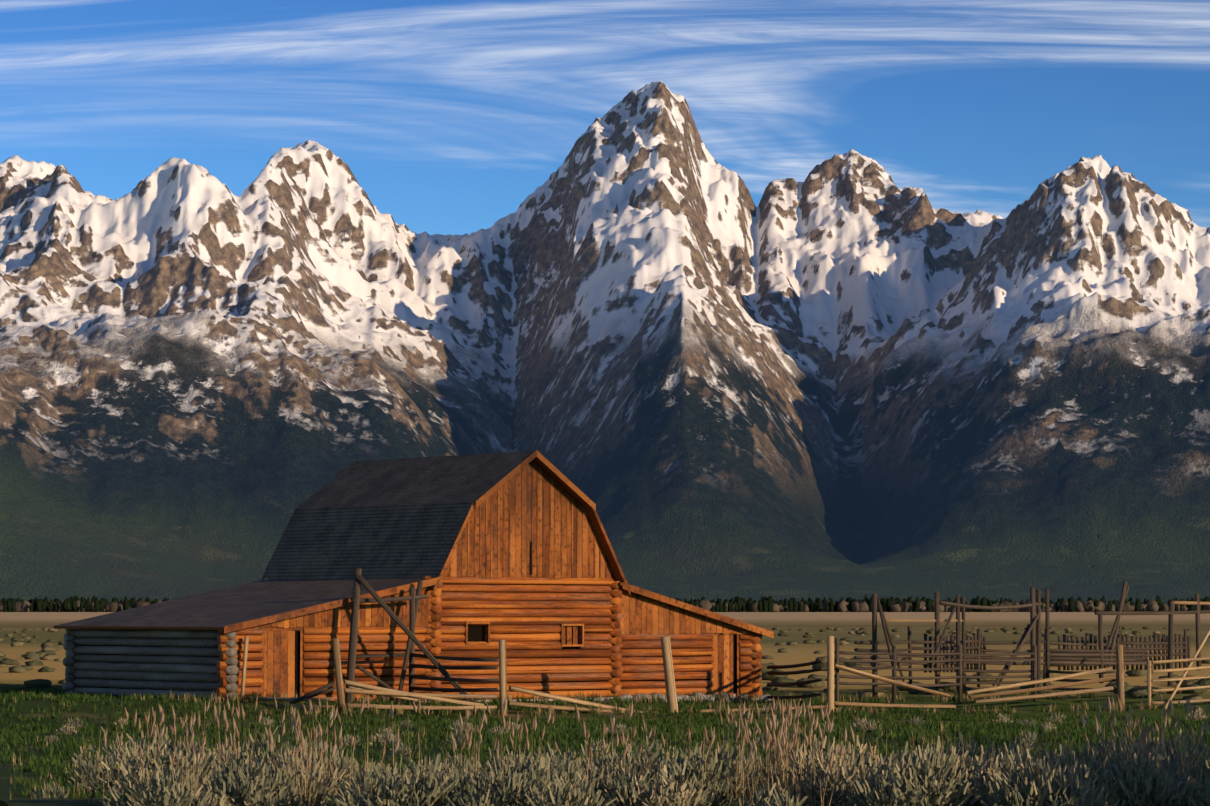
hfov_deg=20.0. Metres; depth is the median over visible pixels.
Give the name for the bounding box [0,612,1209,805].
terrain
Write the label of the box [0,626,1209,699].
sagebrush flats vegetation
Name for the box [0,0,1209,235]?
sky
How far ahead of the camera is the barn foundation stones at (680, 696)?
117.31 m
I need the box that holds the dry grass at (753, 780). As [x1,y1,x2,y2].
[10,689,1209,805]
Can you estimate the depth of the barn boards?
113.74 m
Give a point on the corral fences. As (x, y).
(1109, 654)
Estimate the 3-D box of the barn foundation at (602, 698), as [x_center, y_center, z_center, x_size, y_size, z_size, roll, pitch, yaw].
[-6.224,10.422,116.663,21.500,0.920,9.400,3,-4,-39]
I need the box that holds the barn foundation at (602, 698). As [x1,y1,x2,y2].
[385,694,750,701]
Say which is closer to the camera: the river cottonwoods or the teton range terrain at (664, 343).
the river cottonwoods
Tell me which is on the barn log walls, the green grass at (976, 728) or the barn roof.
the barn roof
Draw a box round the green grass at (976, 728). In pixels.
[0,687,1209,805]
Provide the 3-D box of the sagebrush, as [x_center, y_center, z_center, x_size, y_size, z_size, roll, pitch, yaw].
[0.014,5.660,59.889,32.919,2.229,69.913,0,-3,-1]
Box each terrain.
[0,81,1209,603]
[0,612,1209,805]
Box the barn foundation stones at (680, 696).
[618,692,770,701]
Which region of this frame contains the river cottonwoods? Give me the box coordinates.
[0,594,1209,611]
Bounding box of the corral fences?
[240,568,1209,715]
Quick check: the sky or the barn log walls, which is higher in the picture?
the sky
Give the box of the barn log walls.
[62,576,762,700]
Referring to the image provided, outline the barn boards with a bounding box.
[253,460,755,698]
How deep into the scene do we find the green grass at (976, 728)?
88.10 m
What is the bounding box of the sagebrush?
[32,707,1209,805]
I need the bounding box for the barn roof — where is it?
[54,450,773,637]
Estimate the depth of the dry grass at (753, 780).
27.93 m
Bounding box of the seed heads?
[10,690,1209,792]

